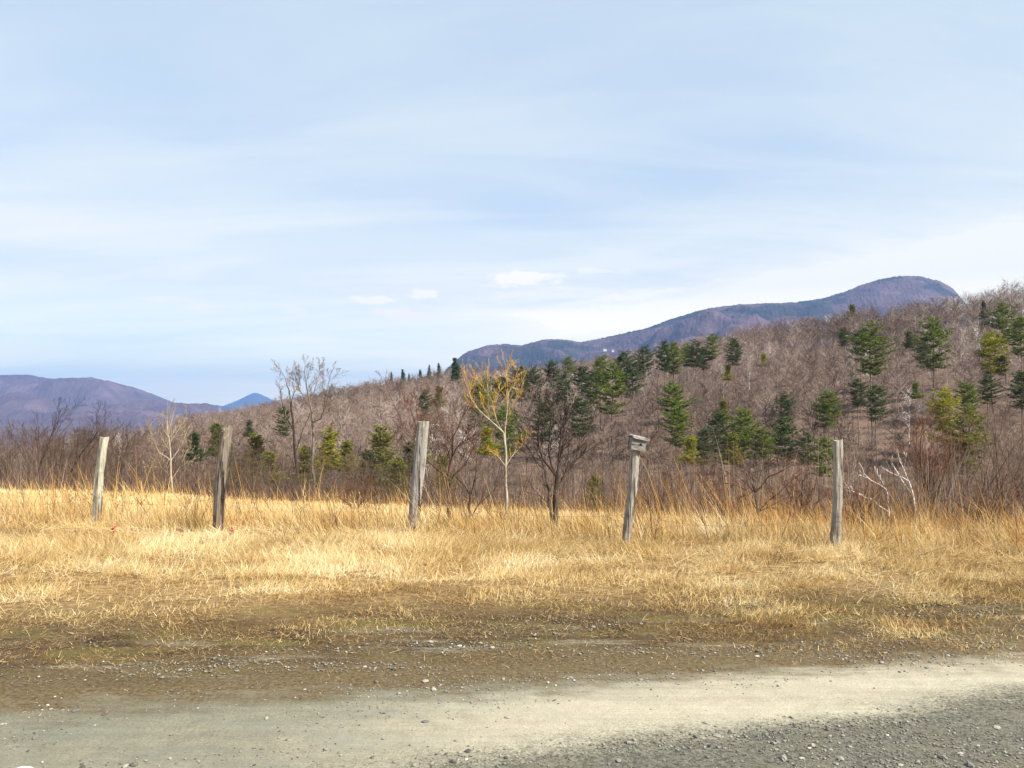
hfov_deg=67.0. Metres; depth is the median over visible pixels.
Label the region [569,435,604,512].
bare tree
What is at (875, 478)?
bare tree
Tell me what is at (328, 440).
pine tree
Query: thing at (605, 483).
bare tree
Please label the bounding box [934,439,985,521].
bare tree
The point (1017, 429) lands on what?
bare tree
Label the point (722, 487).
bare tree
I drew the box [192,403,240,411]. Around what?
mountain
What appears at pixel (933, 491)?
bare tree
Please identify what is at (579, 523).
tall grass
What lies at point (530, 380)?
pine tree
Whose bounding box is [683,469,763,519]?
shrub
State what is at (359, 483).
shrub
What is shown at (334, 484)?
bare tree
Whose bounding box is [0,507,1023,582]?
flattened straw
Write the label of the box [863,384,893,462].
pine tree
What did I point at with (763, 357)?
pine tree
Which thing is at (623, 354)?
pine tree
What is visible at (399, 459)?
pine tree
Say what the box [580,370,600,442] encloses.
pine tree
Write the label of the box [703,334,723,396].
pine tree
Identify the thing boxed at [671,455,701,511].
bare tree
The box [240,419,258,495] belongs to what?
pine tree
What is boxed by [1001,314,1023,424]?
pine tree
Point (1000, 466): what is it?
bare tree
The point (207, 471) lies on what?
bare tree
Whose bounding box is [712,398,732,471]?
pine tree
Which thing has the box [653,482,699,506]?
bare tree
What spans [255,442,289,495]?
bare tree
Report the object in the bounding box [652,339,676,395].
pine tree
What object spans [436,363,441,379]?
spruce tree
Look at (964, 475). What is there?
bare tree
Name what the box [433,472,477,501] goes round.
bare tree
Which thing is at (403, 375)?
spruce tree
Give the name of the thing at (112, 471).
bare tree
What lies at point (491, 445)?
pine tree
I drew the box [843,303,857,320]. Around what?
pine tree
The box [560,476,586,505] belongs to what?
bare tree
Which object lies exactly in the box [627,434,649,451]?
birdhouse
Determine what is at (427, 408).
pine tree
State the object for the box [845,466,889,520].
dead birch
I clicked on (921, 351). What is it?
pine tree
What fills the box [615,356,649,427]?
pine tree
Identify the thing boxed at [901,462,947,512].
bare tree
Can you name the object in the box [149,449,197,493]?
bare tree
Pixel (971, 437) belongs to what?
pine tree
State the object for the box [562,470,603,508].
bare tree
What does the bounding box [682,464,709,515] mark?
bare tree
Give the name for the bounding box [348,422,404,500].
pine tree
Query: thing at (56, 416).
bare tree
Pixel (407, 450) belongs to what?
pine tree
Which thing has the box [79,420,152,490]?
bare tree
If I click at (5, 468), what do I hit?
bare tree
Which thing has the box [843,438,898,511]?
bare tree
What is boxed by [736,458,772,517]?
bare tree
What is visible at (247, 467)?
bare tree
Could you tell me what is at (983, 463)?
bare tree
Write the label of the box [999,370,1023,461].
pine tree
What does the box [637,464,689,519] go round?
shrub
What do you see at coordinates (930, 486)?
bare tree
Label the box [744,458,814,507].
bare tree
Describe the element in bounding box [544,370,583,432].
pine tree
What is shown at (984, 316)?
spruce tree
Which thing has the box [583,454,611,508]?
bare tree
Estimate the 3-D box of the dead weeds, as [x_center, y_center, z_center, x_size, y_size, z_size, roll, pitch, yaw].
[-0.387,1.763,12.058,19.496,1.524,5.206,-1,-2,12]
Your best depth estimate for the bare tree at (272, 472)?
77.94 m
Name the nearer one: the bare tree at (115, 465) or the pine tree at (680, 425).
the bare tree at (115, 465)
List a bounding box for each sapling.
[363,368,496,516]
[446,441,513,518]
[459,349,535,518]
[510,362,605,529]
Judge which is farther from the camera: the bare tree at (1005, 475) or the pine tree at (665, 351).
the pine tree at (665, 351)
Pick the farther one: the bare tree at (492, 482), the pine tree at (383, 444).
the pine tree at (383, 444)
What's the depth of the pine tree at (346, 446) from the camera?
65.66 m
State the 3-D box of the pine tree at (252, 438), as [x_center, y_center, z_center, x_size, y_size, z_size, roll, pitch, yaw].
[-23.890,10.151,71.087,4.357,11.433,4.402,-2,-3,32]
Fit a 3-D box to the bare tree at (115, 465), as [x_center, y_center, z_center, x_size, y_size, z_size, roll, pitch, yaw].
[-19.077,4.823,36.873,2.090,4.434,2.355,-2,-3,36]
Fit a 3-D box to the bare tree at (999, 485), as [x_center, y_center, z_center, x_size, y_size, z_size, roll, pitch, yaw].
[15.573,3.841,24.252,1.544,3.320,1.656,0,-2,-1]
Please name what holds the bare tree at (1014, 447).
on the ground at (12, 671)
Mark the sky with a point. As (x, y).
(196, 195)
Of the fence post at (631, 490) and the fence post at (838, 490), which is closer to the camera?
the fence post at (838, 490)
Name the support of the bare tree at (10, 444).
on the ground at (12, 671)
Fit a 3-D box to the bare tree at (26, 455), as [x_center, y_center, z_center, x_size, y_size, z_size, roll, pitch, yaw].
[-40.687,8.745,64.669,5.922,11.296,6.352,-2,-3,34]
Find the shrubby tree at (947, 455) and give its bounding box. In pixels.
[882,399,974,521]
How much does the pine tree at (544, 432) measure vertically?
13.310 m
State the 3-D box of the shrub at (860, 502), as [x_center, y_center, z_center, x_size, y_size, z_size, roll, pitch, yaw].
[6.464,2.253,14.085,1.856,1.070,0.764,1,-3,-28]
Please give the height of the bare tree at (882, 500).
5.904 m
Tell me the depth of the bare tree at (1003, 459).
31.62 m
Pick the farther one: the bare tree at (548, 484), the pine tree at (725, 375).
the pine tree at (725, 375)
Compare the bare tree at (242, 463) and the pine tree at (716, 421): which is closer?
the bare tree at (242, 463)
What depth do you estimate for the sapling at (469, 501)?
12.56 m
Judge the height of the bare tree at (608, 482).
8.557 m
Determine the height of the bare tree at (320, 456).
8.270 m
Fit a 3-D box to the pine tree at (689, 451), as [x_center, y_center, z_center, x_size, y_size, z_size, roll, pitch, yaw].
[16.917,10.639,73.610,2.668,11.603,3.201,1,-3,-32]
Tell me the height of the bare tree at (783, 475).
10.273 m
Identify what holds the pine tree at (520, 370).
on the ground at (12, 671)
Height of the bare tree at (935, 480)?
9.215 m
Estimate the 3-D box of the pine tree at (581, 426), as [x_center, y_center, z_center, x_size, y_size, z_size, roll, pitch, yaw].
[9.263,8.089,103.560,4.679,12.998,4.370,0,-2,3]
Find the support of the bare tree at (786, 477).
on the ground at (12, 671)
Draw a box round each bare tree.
[0,414,28,489]
[0,421,92,489]
[0,424,27,487]
[0,427,29,465]
[0,437,20,487]
[0,441,37,489]
[0,447,17,486]
[0,447,29,487]
[1,395,85,490]
[1,422,61,488]
[5,423,71,489]
[9,420,67,490]
[10,430,96,489]
[15,427,54,480]
[28,401,131,488]
[31,428,69,484]
[32,431,117,489]
[37,434,84,489]
[48,425,139,492]
[54,411,113,490]
[65,423,160,488]
[65,428,108,486]
[70,419,168,492]
[72,443,95,488]
[79,419,141,489]
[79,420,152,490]
[82,428,125,490]
[82,440,138,491]
[104,416,141,488]
[104,454,122,488]
[105,434,153,491]
[113,452,161,491]
[118,425,210,490]
[127,424,205,491]
[131,466,188,490]
[136,440,194,493]
[141,396,199,493]
[147,423,228,494]
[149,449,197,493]
[151,451,186,493]
[159,454,215,495]
[174,447,206,493]
[176,457,194,493]
[190,438,216,496]
[213,462,280,498]
[226,443,260,497]
[227,447,253,492]
[227,457,259,499]
[232,450,260,494]
[234,456,275,495]
[240,441,298,497]
[240,442,287,497]
[252,444,304,497]
[253,447,331,500]
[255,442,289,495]
[260,445,287,502]
[265,469,340,500]
[266,359,326,492]
[288,354,347,499]
[300,441,351,501]
[302,445,347,502]
[316,464,367,502]
[334,450,392,503]
[335,448,387,501]
[341,451,398,504]
[343,460,384,502]
[370,452,394,504]
[370,462,409,498]
[389,448,426,502]
[392,469,449,503]
[399,451,446,505]
[426,453,463,505]
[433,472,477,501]
[435,456,479,508]
[438,468,455,506]
[443,460,488,507]
[453,445,482,490]
[458,462,515,504]
[459,454,494,507]
[474,483,510,505]
[476,457,514,504]
[480,462,516,506]
[484,476,537,507]
[498,456,523,503]
[504,467,550,506]
[522,462,565,506]
[525,477,577,508]
[545,465,610,510]
[546,457,576,500]
[552,463,596,509]
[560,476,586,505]
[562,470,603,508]
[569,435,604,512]
[574,458,658,513]
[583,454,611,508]
[593,465,621,508]
[595,467,623,510]
[598,455,626,513]
[605,465,691,513]
[605,476,626,511]
[626,464,704,509]
[652,460,684,510]
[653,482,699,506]
[654,466,682,507]
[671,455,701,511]
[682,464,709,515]
[704,469,737,518]
[721,462,771,505]
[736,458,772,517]
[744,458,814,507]
[753,454,815,518]
[763,457,803,515]
[765,456,811,509]
[812,456,866,508]
[813,464,899,510]
[820,423,879,508]
[827,451,876,516]
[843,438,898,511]
[856,460,904,511]
[873,479,897,518]
[881,469,915,515]
[886,474,915,518]
[896,472,926,516]
[901,454,921,502]
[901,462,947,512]
[906,456,958,515]
[912,475,957,520]
[918,460,961,510]
[925,433,947,494]
[930,459,970,509]
[931,450,1003,519]
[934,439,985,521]
[941,466,985,517]
[946,471,1006,518]
[954,439,1023,515]
[955,397,1023,525]
[955,436,1014,487]
[964,435,1023,518]
[968,417,1023,507]
[970,433,1023,500]
[971,467,1023,518]
[972,425,1021,498]
[972,425,1023,510]
[974,428,1023,509]
[978,433,1023,495]
[978,459,1022,516]
[980,421,1023,483]
[991,431,1023,516]
[997,418,1023,448]
[1009,426,1023,503]
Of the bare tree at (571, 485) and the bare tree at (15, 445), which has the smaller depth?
the bare tree at (15, 445)
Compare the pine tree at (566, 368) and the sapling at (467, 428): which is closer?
the sapling at (467, 428)
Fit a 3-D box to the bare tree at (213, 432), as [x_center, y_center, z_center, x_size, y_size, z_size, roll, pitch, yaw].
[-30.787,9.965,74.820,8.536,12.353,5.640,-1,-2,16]
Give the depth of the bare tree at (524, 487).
81.40 m
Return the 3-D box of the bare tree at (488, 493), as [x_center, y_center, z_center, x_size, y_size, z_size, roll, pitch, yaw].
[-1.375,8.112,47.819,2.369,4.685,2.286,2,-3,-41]
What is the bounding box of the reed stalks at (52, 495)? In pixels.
[1,448,756,539]
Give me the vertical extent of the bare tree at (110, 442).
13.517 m
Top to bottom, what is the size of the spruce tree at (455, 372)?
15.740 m
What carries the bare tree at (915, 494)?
on the ground at (12, 671)
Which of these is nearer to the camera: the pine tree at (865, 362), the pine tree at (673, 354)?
the pine tree at (865, 362)
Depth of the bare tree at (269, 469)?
41.83 m
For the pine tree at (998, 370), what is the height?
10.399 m
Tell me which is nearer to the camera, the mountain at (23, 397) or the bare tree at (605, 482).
the bare tree at (605, 482)
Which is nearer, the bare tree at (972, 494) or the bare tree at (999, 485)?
the bare tree at (999, 485)
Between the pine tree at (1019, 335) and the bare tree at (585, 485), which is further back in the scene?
the pine tree at (1019, 335)
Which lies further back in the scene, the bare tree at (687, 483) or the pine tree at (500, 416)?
the pine tree at (500, 416)
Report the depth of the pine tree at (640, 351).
186.98 m
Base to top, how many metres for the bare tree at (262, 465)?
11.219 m
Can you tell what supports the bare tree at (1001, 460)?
on the ground at (12, 671)
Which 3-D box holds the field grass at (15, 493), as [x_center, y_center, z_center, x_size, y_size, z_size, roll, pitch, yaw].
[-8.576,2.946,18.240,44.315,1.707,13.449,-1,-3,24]
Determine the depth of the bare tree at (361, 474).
32.88 m
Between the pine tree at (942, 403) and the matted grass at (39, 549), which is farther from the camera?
the pine tree at (942, 403)
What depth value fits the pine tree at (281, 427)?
69.65 m
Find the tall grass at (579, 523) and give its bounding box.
[0,494,1023,557]
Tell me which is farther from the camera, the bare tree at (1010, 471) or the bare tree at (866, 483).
the bare tree at (866, 483)
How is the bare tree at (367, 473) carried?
on the ground at (12, 671)
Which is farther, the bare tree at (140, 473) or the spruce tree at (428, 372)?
the spruce tree at (428, 372)
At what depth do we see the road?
4.11 m
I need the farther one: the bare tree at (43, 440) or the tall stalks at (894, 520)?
the bare tree at (43, 440)
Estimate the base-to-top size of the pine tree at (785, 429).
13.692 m
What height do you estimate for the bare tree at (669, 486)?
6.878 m
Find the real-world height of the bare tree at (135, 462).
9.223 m
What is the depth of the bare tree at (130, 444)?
78.14 m
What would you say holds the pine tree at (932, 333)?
on the ground at (12, 671)
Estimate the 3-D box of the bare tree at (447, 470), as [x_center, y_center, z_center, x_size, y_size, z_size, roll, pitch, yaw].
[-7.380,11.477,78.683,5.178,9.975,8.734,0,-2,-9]
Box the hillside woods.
[30,280,1023,513]
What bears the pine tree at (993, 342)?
on the ground at (12, 671)
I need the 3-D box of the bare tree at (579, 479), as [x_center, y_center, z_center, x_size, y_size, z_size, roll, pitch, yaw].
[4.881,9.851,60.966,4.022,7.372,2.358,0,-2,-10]
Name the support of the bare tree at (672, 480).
on the ground at (12, 671)
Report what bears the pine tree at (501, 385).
on the ground at (12, 671)
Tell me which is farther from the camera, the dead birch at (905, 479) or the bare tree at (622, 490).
the bare tree at (622, 490)
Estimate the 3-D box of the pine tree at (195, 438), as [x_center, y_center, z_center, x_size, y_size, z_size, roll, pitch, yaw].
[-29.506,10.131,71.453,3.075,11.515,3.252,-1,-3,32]
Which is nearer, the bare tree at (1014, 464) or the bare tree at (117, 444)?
the bare tree at (117, 444)
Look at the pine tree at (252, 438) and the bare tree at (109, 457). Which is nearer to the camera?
the bare tree at (109, 457)
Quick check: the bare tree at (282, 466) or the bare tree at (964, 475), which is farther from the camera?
the bare tree at (282, 466)
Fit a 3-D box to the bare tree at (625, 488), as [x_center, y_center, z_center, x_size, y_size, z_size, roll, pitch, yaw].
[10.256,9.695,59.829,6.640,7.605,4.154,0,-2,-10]
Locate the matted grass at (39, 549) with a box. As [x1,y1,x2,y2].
[0,520,1023,666]
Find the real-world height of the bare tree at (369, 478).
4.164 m
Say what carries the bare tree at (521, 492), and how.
on the ground at (12, 671)
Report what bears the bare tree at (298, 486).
on the ground at (12, 671)
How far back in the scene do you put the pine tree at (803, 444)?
75.69 m
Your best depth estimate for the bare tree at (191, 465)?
79.71 m
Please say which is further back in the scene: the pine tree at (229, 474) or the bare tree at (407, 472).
the pine tree at (229, 474)
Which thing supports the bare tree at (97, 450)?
on the ground at (12, 671)
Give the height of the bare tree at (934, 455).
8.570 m
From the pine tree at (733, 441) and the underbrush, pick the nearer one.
the underbrush
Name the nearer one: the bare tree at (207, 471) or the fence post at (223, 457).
the fence post at (223, 457)
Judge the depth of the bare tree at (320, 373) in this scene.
43.78 m
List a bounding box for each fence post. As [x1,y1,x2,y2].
[90,436,108,523]
[212,426,232,532]
[408,421,428,532]
[622,450,639,546]
[830,439,843,549]
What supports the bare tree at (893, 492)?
on the ground at (12, 671)
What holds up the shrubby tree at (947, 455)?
on the ground at (12, 671)
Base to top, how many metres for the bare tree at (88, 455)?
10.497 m
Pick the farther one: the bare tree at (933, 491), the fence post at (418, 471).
the bare tree at (933, 491)
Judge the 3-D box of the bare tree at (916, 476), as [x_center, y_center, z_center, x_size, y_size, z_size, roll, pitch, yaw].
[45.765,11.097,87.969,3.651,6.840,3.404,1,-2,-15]
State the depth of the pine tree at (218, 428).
77.57 m
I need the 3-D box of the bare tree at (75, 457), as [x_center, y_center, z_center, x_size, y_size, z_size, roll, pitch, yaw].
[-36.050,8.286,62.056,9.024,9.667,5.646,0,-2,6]
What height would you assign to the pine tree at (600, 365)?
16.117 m
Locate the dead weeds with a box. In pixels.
[2,459,1023,558]
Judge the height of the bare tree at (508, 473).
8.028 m
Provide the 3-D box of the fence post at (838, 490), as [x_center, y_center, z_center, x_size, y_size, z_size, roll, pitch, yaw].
[3.604,1.308,8.610,0.177,1.393,0.142,0,-2,0]
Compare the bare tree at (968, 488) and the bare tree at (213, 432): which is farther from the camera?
the bare tree at (213, 432)
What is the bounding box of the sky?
[0,0,1023,411]
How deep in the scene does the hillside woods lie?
138.78 m
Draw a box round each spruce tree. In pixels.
[400,369,406,391]
[426,365,431,383]
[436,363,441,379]
[449,358,462,397]
[976,300,992,329]
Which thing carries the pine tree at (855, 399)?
on the ground at (12, 671)
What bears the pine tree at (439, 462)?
on the ground at (12, 671)
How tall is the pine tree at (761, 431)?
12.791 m
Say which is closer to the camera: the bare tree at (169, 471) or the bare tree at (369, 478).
the bare tree at (369, 478)
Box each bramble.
[592,429,717,534]
[684,447,816,529]
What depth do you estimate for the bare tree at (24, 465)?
52.38 m
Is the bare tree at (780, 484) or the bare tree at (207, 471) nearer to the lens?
the bare tree at (780, 484)
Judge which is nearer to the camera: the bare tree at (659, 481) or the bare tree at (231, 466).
the bare tree at (231, 466)
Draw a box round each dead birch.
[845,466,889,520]
[882,451,915,516]
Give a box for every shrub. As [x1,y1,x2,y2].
[332,474,383,507]
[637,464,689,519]
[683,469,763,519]
[767,464,828,521]
[821,481,894,526]
[937,462,1023,527]
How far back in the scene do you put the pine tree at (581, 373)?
155.12 m
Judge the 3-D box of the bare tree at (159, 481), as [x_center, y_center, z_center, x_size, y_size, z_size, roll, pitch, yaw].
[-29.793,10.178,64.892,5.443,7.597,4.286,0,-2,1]
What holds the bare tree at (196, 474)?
on the ground at (12, 671)
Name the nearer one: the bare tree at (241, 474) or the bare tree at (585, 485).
the bare tree at (241, 474)
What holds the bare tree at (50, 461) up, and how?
on the ground at (12, 671)
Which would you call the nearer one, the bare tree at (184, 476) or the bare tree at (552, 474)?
the bare tree at (184, 476)
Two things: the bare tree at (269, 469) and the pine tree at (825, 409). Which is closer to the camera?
the bare tree at (269, 469)
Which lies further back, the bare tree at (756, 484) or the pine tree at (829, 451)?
the pine tree at (829, 451)
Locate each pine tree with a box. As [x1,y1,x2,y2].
[177,431,211,494]
[204,422,233,468]
[206,454,245,489]
[230,432,265,485]
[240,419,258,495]
[252,450,286,500]
[269,406,290,497]
[284,445,327,485]
[305,424,345,485]
[333,440,360,488]
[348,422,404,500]
[352,448,388,500]
[377,456,410,495]
[392,439,426,489]
[416,389,434,414]
[422,441,435,492]
[429,385,449,431]
[430,454,462,503]
[459,377,509,435]
[473,426,504,500]
[483,376,515,423]
[486,402,527,497]
[507,366,529,414]
[515,365,550,434]
[523,400,560,490]
[543,358,563,399]
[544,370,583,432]
[560,355,579,380]
[566,397,596,488]
[571,365,591,435]
[578,474,611,511]
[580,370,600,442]
[587,361,631,453]
[590,353,612,427]
[613,349,638,425]
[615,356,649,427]
[631,345,658,400]
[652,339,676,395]
[653,378,699,459]
[658,406,693,494]
[660,341,687,382]
[674,435,703,512]
[679,343,695,398]
[683,339,708,408]
[684,426,719,485]
[695,349,715,392]
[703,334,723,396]
[703,409,739,488]
[710,431,749,502]
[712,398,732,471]
[716,406,761,497]
[719,364,733,412]
[720,337,741,408]
[748,426,779,514]
[755,353,768,398]
[767,414,806,488]
[775,390,796,457]
[791,430,817,502]
[805,436,847,510]
[807,388,845,473]
[836,327,850,381]
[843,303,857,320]
[844,319,901,448]
[844,379,869,456]
[847,329,866,412]
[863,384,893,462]
[900,330,916,388]
[906,382,926,465]
[909,315,954,401]
[915,342,932,399]
[925,387,962,481]
[925,403,999,489]
[950,379,988,467]
[973,331,1015,414]
[976,372,1004,453]
[986,300,1020,385]
[991,355,1009,420]
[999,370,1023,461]
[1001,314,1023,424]
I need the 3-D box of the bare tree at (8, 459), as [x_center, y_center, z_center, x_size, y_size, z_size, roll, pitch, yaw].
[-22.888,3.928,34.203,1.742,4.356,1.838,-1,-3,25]
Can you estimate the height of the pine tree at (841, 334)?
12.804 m
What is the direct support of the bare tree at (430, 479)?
on the ground at (12, 671)
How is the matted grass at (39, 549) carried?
on the ground at (12, 671)
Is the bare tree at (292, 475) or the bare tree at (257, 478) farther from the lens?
the bare tree at (292, 475)
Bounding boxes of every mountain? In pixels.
[0,374,220,424]
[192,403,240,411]
[224,393,273,409]
[443,276,976,389]
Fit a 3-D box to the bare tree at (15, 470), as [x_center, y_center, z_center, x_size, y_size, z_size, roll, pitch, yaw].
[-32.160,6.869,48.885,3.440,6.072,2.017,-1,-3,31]
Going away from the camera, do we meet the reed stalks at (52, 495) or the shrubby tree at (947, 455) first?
the reed stalks at (52, 495)
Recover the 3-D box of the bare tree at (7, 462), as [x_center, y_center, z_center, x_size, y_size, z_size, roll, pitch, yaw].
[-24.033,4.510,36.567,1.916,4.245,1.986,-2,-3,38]
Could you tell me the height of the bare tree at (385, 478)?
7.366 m
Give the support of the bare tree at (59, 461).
on the ground at (12, 671)
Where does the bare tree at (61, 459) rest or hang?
on the ground at (12, 671)
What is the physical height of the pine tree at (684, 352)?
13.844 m
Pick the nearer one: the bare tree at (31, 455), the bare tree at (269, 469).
the bare tree at (269, 469)
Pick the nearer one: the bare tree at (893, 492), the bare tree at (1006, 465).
the bare tree at (1006, 465)
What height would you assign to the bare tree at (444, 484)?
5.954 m
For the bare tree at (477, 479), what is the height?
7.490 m
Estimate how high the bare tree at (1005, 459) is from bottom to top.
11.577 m
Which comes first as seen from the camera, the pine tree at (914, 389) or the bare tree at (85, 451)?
the bare tree at (85, 451)
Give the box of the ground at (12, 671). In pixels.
[0,321,1023,692]
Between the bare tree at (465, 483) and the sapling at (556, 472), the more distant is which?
the bare tree at (465, 483)
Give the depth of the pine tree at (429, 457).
73.55 m
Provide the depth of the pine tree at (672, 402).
119.41 m
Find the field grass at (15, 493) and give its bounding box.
[0,487,997,541]
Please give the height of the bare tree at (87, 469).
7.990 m
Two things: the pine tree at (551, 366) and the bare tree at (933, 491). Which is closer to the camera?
the bare tree at (933, 491)
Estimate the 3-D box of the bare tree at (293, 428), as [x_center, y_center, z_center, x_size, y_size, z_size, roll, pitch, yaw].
[-12.368,3.644,42.697,3.118,10.198,3.027,2,-3,-45]
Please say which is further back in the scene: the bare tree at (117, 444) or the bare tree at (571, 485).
the bare tree at (571, 485)
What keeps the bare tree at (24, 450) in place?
on the ground at (12, 671)
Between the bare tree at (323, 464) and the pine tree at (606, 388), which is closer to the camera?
the bare tree at (323, 464)
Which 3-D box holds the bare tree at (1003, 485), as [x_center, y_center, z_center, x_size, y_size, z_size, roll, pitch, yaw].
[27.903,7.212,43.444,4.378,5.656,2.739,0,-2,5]
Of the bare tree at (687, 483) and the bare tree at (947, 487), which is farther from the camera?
the bare tree at (947, 487)
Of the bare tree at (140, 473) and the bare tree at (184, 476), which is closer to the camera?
the bare tree at (184, 476)
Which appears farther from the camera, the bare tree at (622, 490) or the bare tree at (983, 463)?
the bare tree at (983, 463)
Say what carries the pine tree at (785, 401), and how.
on the ground at (12, 671)
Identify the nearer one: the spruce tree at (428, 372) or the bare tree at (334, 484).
the bare tree at (334, 484)
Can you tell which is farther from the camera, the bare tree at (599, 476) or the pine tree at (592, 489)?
the bare tree at (599, 476)
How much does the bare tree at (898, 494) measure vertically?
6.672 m
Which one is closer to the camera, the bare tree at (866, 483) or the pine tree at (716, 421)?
the bare tree at (866, 483)
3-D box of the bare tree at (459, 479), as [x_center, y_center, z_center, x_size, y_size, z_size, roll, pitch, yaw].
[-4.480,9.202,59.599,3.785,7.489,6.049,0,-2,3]
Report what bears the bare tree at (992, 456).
on the ground at (12, 671)
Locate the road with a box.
[0,640,1023,767]
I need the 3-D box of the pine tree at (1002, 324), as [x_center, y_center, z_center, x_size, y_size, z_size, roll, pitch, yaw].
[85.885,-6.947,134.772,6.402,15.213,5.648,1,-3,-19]
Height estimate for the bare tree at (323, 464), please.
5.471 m
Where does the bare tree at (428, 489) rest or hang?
on the ground at (12, 671)
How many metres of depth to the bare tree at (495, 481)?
65.03 m
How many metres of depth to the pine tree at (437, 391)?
170.00 m
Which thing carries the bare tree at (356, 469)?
on the ground at (12, 671)
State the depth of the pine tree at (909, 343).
146.17 m
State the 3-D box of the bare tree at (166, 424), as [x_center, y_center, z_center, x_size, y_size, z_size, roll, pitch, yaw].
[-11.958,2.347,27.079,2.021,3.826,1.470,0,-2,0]
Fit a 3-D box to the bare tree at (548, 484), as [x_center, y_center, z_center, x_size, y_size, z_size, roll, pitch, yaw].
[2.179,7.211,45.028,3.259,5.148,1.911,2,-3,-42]
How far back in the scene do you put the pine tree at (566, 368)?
205.05 m
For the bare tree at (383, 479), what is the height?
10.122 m
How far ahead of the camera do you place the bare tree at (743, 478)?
63.32 m
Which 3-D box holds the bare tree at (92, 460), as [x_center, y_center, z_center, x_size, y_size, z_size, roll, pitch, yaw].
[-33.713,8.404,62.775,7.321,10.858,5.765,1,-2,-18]
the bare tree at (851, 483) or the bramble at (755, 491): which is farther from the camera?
the bare tree at (851, 483)
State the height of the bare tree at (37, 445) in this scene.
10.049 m
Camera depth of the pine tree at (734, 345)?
146.04 m
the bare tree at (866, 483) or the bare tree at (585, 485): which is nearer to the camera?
the bare tree at (585, 485)
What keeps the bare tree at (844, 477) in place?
on the ground at (12, 671)
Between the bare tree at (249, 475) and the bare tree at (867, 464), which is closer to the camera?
the bare tree at (249, 475)
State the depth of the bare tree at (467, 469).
88.23 m
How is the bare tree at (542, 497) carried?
on the ground at (12, 671)
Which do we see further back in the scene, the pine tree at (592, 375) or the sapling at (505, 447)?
the pine tree at (592, 375)
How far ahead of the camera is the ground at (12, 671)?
6.10 m
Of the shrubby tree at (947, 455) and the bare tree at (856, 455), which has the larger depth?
the bare tree at (856, 455)
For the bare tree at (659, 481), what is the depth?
53.92 m
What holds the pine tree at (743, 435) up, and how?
on the ground at (12, 671)
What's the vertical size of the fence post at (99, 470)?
1.525 m
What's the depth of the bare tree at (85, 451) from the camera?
38.42 m
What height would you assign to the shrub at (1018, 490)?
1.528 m
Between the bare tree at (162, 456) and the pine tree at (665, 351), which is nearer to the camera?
the bare tree at (162, 456)
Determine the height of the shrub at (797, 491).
1.372 m
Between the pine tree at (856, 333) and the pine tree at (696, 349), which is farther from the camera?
the pine tree at (696, 349)
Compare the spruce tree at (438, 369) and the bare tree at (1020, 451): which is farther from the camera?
the spruce tree at (438, 369)
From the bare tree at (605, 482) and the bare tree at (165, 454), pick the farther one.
the bare tree at (165, 454)
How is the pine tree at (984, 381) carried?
on the ground at (12, 671)
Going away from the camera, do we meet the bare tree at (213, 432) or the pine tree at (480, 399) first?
the bare tree at (213, 432)
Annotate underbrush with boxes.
[0,398,1023,531]
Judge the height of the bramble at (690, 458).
1.517 m
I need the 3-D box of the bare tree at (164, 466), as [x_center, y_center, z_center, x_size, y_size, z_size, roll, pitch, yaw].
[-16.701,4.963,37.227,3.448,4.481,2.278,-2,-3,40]
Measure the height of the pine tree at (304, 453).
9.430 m
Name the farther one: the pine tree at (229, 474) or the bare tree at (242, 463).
the pine tree at (229, 474)
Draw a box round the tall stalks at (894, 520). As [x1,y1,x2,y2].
[3,453,1023,549]
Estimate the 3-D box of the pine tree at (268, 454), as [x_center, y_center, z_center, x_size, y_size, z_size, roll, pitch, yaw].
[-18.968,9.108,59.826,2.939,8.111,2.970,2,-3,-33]
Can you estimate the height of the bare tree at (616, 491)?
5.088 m
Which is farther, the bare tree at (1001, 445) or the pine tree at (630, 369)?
the pine tree at (630, 369)
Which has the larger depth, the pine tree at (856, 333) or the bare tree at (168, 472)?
the pine tree at (856, 333)
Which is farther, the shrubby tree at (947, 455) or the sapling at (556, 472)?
the shrubby tree at (947, 455)
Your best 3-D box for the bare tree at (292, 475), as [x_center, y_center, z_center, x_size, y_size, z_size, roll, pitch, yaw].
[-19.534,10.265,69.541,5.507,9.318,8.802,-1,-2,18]
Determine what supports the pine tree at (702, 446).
on the ground at (12, 671)
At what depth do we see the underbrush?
25.10 m
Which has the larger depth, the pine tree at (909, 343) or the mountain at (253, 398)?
the mountain at (253, 398)

